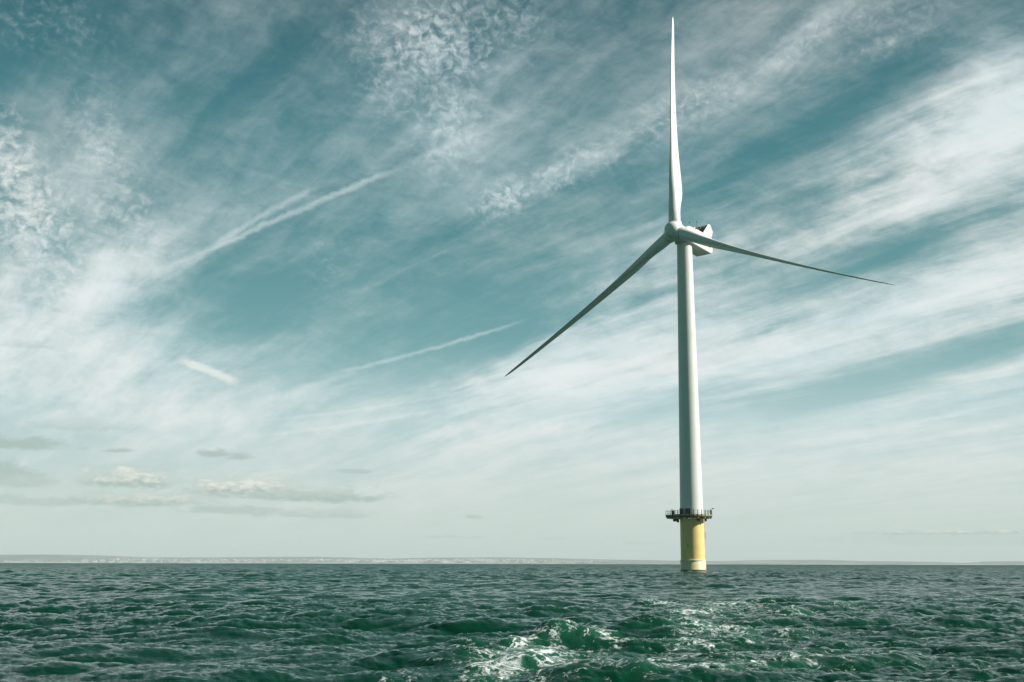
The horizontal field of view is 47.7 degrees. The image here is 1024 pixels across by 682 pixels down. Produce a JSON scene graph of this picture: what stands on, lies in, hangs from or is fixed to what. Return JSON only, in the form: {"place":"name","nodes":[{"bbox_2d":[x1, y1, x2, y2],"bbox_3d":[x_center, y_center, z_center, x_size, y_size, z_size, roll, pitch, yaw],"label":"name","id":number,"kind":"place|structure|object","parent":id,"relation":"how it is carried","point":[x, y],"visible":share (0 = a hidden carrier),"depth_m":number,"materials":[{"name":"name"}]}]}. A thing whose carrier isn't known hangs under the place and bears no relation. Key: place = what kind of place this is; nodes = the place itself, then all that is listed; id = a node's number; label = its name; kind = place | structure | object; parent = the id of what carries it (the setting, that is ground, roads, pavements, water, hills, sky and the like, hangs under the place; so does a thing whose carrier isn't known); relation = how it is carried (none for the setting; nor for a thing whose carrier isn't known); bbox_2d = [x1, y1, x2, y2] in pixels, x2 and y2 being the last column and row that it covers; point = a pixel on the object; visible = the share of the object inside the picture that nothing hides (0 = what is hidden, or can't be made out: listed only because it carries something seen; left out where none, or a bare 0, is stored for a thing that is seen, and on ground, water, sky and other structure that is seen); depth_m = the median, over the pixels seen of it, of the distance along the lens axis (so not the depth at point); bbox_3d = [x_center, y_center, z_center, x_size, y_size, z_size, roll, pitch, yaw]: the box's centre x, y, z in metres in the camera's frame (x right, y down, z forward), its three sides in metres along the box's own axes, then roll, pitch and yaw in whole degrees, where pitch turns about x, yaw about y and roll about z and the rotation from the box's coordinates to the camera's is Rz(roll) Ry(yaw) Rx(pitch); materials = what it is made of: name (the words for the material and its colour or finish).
{"place":"outdoors","nodes":[
{"label":"outdoors","id":0,"kind":"place"},
{"bbox_2d":[11,562,1000,564],"bbox_3d":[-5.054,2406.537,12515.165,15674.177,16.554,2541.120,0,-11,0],"label":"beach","id":1,"kind":"structure","parent":0,"point":[555,563],"depth_m":13054.89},
{"bbox_2d":[0,563,1023,681],"bbox_3d":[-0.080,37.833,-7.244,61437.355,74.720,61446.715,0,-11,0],"label":"sea","id":2,"kind":"structure","parent":0,"point":[224,622],"depth_m":33.02,"materials":[{"name":"liquid"}]},
{"bbox_2d":[504,19,892,570],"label":"wind turbine","id":3,"kind":"object","parent":2,"relation":"in","point":[689,241],"visible":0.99,"depth_m":263.45,"materials":[{"name":"white paint"}]},
{"bbox_2d":[0,554,1023,564],"bbox_3d":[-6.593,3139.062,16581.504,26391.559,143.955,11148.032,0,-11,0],"label":"hills","id":4,"kind":"structure","parent":0,"point":[50,558],"depth_m":16175.85,"materials":[{"name":"grey"}]},
{"bbox_2d":[90,558,626,563],"bbox_3d":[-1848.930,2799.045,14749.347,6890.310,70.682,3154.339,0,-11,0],"label":"town","id":5,"kind":"object","parent":4,"relation":"on","point":[447,561],"visible":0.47,"depth_m":15064.24},
{"bbox_2d":[0,0,1023,562],"label":"sky","id":6,"kind":"structure","parent":0,"point":[274,274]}
]}

